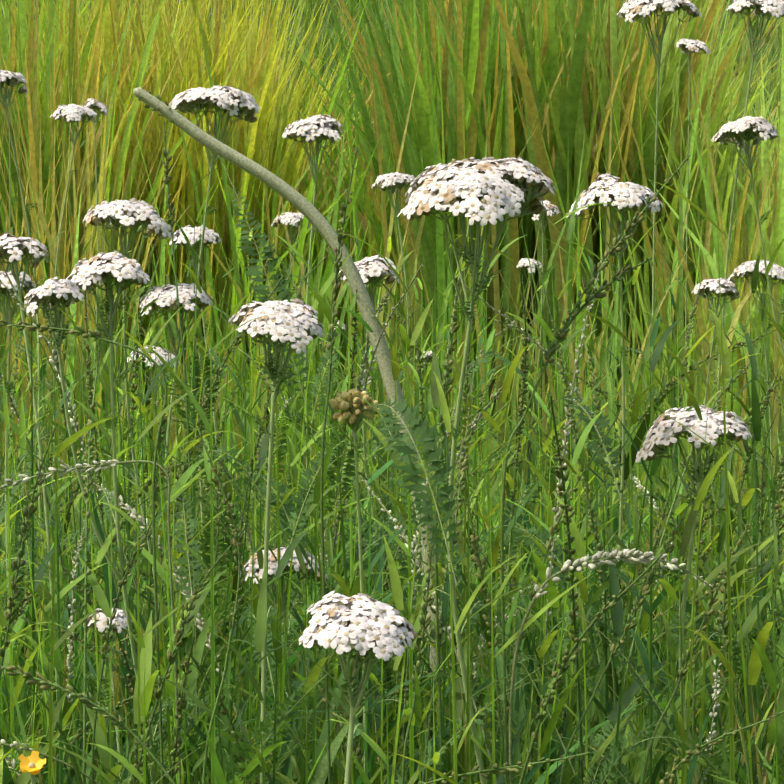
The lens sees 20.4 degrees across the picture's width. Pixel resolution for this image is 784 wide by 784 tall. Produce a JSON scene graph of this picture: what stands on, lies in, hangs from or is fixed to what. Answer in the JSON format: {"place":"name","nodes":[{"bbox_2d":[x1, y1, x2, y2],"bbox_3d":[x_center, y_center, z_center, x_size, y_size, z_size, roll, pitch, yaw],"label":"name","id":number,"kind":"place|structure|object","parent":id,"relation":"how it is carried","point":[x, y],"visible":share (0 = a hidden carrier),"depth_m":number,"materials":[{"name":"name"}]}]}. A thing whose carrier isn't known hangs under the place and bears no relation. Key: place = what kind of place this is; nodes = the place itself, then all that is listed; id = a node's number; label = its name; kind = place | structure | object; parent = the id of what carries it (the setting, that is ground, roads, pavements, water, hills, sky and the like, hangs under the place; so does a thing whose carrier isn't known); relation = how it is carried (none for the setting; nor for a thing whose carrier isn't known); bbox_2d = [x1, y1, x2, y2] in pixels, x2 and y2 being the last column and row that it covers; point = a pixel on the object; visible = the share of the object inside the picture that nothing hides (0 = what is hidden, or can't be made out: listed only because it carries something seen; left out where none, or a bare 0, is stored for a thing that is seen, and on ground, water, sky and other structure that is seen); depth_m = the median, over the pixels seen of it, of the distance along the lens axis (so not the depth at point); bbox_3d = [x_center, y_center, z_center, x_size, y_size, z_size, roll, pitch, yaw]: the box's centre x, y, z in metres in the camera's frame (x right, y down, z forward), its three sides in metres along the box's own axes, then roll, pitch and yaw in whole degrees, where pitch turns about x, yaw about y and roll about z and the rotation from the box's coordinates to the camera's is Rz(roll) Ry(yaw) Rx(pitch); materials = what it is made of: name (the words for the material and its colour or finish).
{"place":"outdoors","nodes":[
{"label":"outdoors","id":0,"kind":"place"},
{"bbox_2d":[330,320,345,415],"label":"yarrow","id":1,"kind":"object","parent":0,"point":[343,328],"visible":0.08,"depth_m":4.22,"materials":[{"name":"green plant"}]},
{"bbox_2d":[1,0,783,189],"bbox_3d":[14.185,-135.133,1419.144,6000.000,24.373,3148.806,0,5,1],"label":"meadow ground","id":2,"kind":"structure","parent":0,"point":[758,58],"depth_m":23.61,"materials":[{"name":"plant"}]},
{"bbox_2d":[0,70,26,377],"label":"yarrow","id":3,"kind":"object","parent":2,"relation":"on","point":[19,83],"visible":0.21,"depth_m":3.29,"materials":[{"name":"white plant"}]},
{"bbox_2d":[0,270,36,714],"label":"yarrow","id":4,"kind":"object","parent":2,"relation":"on","point":[4,292],"visible":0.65,"depth_m":1.45,"materials":[{"name":"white plant"}]},
{"bbox_2d":[0,426,56,678],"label":"seed stalk","id":5,"kind":"object","parent":2,"relation":"on","point":[32,508],"visible":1,"depth_m":0.95,"materials":[{"name":"green plant"}]},
{"bbox_2d":[18,751,45,783],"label":"buttercup","id":6,"kind":"object","parent":2,"relation":"on","point":[33,763],"visible":1,"depth_m":0.62,"materials":[{"name":"yellow plant"}]},
{"bbox_2d":[0,231,87,730],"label":"yarrow","id":7,"kind":"object","parent":2,"relation":"on","point":[14,249],"visible":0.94,"depth_m":1.39,"materials":[{"name":"white plant"}]},
{"bbox_2d":[0,70,91,575],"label":"yarrow","id":8,"kind":"object","parent":2,"relation":"on","point":[9,78],"visible":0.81,"depth_m":2.02,"materials":[{"name":"green plant"}]},
{"bbox_2d":[30,104,96,494],"bbox_3d":[-0.410,-0.024,2.721,0.095,0.667,0.065,-2,5,-22],"label":"yarrow","id":9,"kind":"object","parent":2,"relation":"on","point":[68,113],"visible":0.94,"depth_m":2.69,"materials":[{"name":"white plant"}]},
{"bbox_2d":[0,320,166,783],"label":"grass stalk","id":10,"kind":"object","parent":2,"relation":"on","point":[93,334],"visible":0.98,"depth_m":1.00,"materials":[{"name":"green plant"}]},
{"bbox_2d":[0,459,180,783],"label":"grass stalk","id":11,"kind":"object","parent":2,"relation":"on","point":[27,478],"visible":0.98,"depth_m":1.02,"materials":[{"name":"green plant"}]},
{"bbox_2d":[82,99,117,511],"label":"yarrow","id":12,"kind":"object","parent":2,"relation":"on","point":[94,104],"visible":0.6,"depth_m":2.99,"materials":[{"name":"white plant"}]},
{"bbox_2d":[24,251,192,783],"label":"yarrow","id":13,"kind":"object","parent":2,"relation":"on","point":[107,268],"visible":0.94,"depth_m":1.13,"materials":[{"name":"white plant"}]},
{"bbox_2d":[83,608,133,776],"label":"yarrow","id":14,"kind":"object","parent":2,"relation":"on","point":[119,619],"visible":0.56,"depth_m":1.24,"materials":[{"name":"white plant"}]},
{"bbox_2d":[91,510,158,783],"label":"seed stalk","id":15,"kind":"object","parent":2,"relation":"on","point":[121,583],"visible":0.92,"depth_m":1.02,"materials":[{"name":"green plant"}]},
{"bbox_2d":[82,198,174,643],"bbox_3d":[-0.169,0.098,1.532,0.102,0.467,0.093,2,6,26],"label":"yarrow","id":16,"kind":"object","parent":2,"relation":"on","point":[125,214],"visible":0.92,"depth_m":1.49,"materials":[{"name":"white plant"}]},
{"bbox_2d":[127,345,179,534],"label":"yarrow","id":17,"kind":"object","parent":2,"relation":"on","point":[162,353],"visible":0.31,"depth_m":2.46,"materials":[{"name":"white plant"}]},
{"bbox_2d":[139,283,218,701],"bbox_3d":[-0.147,0.128,1.502,0.068,0.408,0.070,3,6,28],"label":"yarrow","id":18,"kind":"object","parent":2,"relation":"on","point":[185,293],"visible":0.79,"depth_m":1.49,"materials":[{"name":"white plant"}]},
{"bbox_2d":[162,121,198,783],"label":"grass stalk","id":19,"kind":"object","parent":2,"relation":"on","point":[166,181],"visible":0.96,"depth_m":1.25,"materials":[{"name":"green plant"}]},
{"bbox_2d":[169,225,226,595],"bbox_3d":[-0.142,0.089,1.864,0.093,0.464,0.049,0,5,1],"label":"yarrow","id":20,"kind":"object","parent":2,"relation":"on","point":[210,236],"visible":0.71,"depth_m":1.84,"materials":[{"name":"white plant"}]},
{"bbox_2d":[169,85,260,612],"bbox_3d":[-0.146,0.037,1.772,0.084,0.570,0.073,0,5,1],"label":"yarrow","id":21,"kind":"object","parent":2,"relation":"on","point":[229,101],"visible":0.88,"depth_m":1.74,"materials":[{"name":"white plant"}]},
{"bbox_2d":[197,426,243,783],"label":"seed stalk","id":22,"kind":"object","parent":2,"relation":"on","point":[236,543],"visible":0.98,"depth_m":0.93,"materials":[{"name":"green plant"}]},
{"bbox_2d":[228,298,324,783],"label":"yarrow","id":23,"kind":"object","parent":2,"relation":"on","point":[295,318],"visible":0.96,"depth_m":0.99,"materials":[{"name":"white plant"}]},
{"bbox_2d":[239,547,328,763],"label":"yarrow","id":24,"kind":"object","parent":2,"relation":"on","point":[272,565],"visible":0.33,"depth_m":1.29,"materials":[{"name":"white plant"}]},
{"bbox_2d":[255,212,314,391],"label":"yarrow","id":25,"kind":"object","parent":2,"relation":"on","point":[291,219],"visible":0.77,"depth_m":3.05,"materials":[{"name":"white plant"}]},
{"bbox_2d":[133,87,446,711],"bbox_3d":[-0.065,0.069,1.460,0.215,0.542,0.018,1,5,8],"label":"stem","id":26,"kind":"object","parent":2,"relation":"on","point":[309,211],"visible":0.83,"depth_m":1.44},
{"bbox_2d":[269,114,341,632],"bbox_3d":[-0.080,0.034,1.960,0.089,0.565,0.063,-5,7,-42],"label":"yarrow","id":27,"kind":"object","parent":2,"relation":"on","point":[318,129],"visible":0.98,"depth_m":1.94,"materials":[{"name":"white plant"}]},
{"bbox_2d":[321,147,358,783],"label":"seed stalk","id":28,"kind":"object","parent":2,"relation":"on","point":[338,255],"visible":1,"depth_m":0.95,"materials":[{"name":"green plant"}]},
{"bbox_2d":[298,591,416,783],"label":"yarrow","id":29,"kind":"object","parent":2,"relation":"on","point":[365,625],"visible":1,"depth_m":0.79,"materials":[{"name":"white plant"}]},
{"bbox_2d":[329,388,422,776],"bbox_3d":[-0.005,0.190,1.006,0.041,0.383,0.040,-2,5,-20],"label":"flower bud cluster","id":30,"kind":"object","parent":2,"relation":"on","point":[353,407],"visible":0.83,"depth_m":0.99,"materials":[{"name":"green plant"}]},
{"bbox_2d":[331,255,444,668],"bbox_3d":[-0.001,0.117,1.580,0.090,0.433,0.056,-3,6,-34],"label":"yarrow","id":31,"kind":"object","parent":2,"relation":"on","point":[376,267],"visible":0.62,"depth_m":1.54,"materials":[{"name":"white plant"}]},
{"bbox_2d":[0,256,781,656],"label":"seed stalks","id":32,"kind":"object","parent":2,"relation":"on","point":[506,326],"visible":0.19,"depth_m":2.22,"materials":[{"name":"green plant"}]},
{"bbox_2d":[0,0,783,783],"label":"meadow grass","id":33,"kind":"structure","parent":2,"relation":"on","point":[562,94],"depth_m":2.89,"materials":[{"name":"green plant"}]},
{"bbox_2d":[0,234,783,783],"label":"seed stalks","id":34,"kind":"object","parent":2,"relation":"on","point":[614,684],"visible":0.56,"depth_m":1.24,"materials":[{"name":"green plant"}]},
{"bbox_2d":[0,156,783,783],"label":"fern leaves","id":35,"kind":"object","parent":2,"relation":"on","point":[410,468],"visible":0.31,"depth_m":1.20,"materials":[{"name":"green plant"}]},
{"bbox_2d":[372,172,414,393],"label":"yarrow","id":36,"kind":"object","parent":2,"relation":"on","point":[391,182],"visible":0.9,"depth_m":2.83,"materials":[{"name":"white plant"}]},
{"bbox_2d":[401,515,435,783],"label":"seed stalk","id":37,"kind":"object","parent":2,"relation":"on","point":[423,621],"visible":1,"depth_m":0.92,"materials":[{"name":"green plant"}]},
{"bbox_2d":[415,351,438,398],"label":"yarrow","id":38,"kind":"object","parent":2,"relation":"on","point":[426,357],"visible":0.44,"depth_m":3.40,"materials":[{"name":"white plant"}]},
{"bbox_2d":[425,224,468,447],"bbox_3d":[0.063,0.019,2.619,0.128,0.576,0.035,-4,7,-40],"label":"grass stalk","id":39,"kind":"object","parent":2,"relation":"on","point":[451,327],"depth_m":2.61,"materials":[{"name":"green plant"}]},
{"bbox_2d":[435,280,460,765],"bbox_3d":[0.025,0.165,1.009,0.013,0.433,0.012,0,5,1],"label":"seed stalk","id":40,"kind":"object","parent":2,"relation":"on","point":[449,369],"visible":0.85,"depth_m":0.99,"materials":[{"name":"green plant"}]},
{"bbox_2d":[397,157,556,783],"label":"yarrow","id":41,"kind":"object","parent":2,"relation":"on","point":[490,186],"visible":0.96,"depth_m":0.94,"materials":[{"name":"white plant"}]},
{"bbox_2d":[465,499,504,783],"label":"seed stalk","id":42,"kind":"object","parent":2,"relation":"on","point":[474,558],"visible":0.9,"depth_m":0.97,"materials":[{"name":"green plant"}]},
{"bbox_2d":[516,258,541,441],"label":"yarrow","id":43,"kind":"object","parent":2,"relation":"on","point":[523,263],"visible":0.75,"depth_m":3.46,"materials":[{"name":"white plant"}]},
{"bbox_2d":[520,200,560,449],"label":"yarrow","id":44,"kind":"object","parent":2,"relation":"on","point":[551,208],"visible":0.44,"depth_m":3.17,"materials":[{"name":"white plant"}]},
{"bbox_2d":[501,154,689,783],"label":"seed stalk","id":45,"kind":"object","parent":2,"relation":"on","point":[561,336],"depth_m":0.94,"materials":[{"name":"green plant"}]},
{"bbox_2d":[509,548,713,783],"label":"grass stalk","id":46,"kind":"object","parent":2,"relation":"on","point":[636,557],"depth_m":0.92,"materials":[{"name":"plant"}]},
{"bbox_2d":[566,173,670,669],"bbox_3d":[0.175,0.088,1.611,0.095,0.499,0.064,0,5,1],"label":"yarrow","id":47,"kind":"object","parent":2,"relation":"on","point":[607,188],"visible":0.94,"depth_m":1.59,"materials":[{"name":"white plant"}]},
{"bbox_2d":[560,499,691,783],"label":"seed stalk","id":48,"kind":"object","parent":2,"relation":"on","point":[631,618],"visible":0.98,"depth_m":0.99,"materials":[{"name":"green plant"}]},
{"bbox_2d":[617,0,701,601],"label":"yarrow","id":49,"kind":"object","parent":2,"relation":"on","point":[630,10],"visible":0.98,"depth_m":1.99,"materials":[{"name":"white plant"}]},
{"bbox_2d":[668,38,710,461],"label":"yarrow","id":50,"kind":"object","parent":2,"relation":"on","point":[688,47],"visible":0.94,"depth_m":3.26,"materials":[{"name":"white plant"}]},
{"bbox_2d":[635,405,751,783],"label":"yarrow","id":51,"kind":"object","parent":2,"relation":"on","point":[666,428],"visible":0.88,"depth_m":0.99,"materials":[{"name":"white plant"}]},
{"bbox_2d":[642,499,760,783],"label":"seed stalk","id":52,"kind":"object","parent":2,"relation":"on","point":[683,671],"visible":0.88,"depth_m":0.94,"materials":[{"name":"green plant"}]},
{"bbox_2d":[680,278,739,601],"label":"yarrow","id":53,"kind":"object","parent":2,"relation":"on","point":[711,285],"visible":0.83,"depth_m":1.99,"materials":[{"name":"white plant"}]},
{"bbox_2d":[715,546,750,783],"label":"seed stalk","id":54,"kind":"object","parent":2,"relation":"on","point":[723,621],"visible":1,"depth_m":0.92,"materials":[{"name":"green plant"}]},
{"bbox_2d":[692,0,783,568],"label":"yarrow","id":55,"kind":"object","parent":2,"relation":"on","point":[765,8],"visible":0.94,"depth_m":2.10,"materials":[{"name":"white plant"}]},
{"bbox_2d":[711,116,783,441],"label":"yarrow","id":56,"kind":"object","parent":2,"relation":"on","point":[747,129],"visible":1,"depth_m":2.09,"materials":[{"name":"white plant"}]},
{"bbox_2d":[728,260,783,554],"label":"yarrow","id":57,"kind":"object","parent":2,"relation":"on","point":[745,269],"visible":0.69,"depth_m":2.19,"materials":[{"name":"white plant"}]}
]}

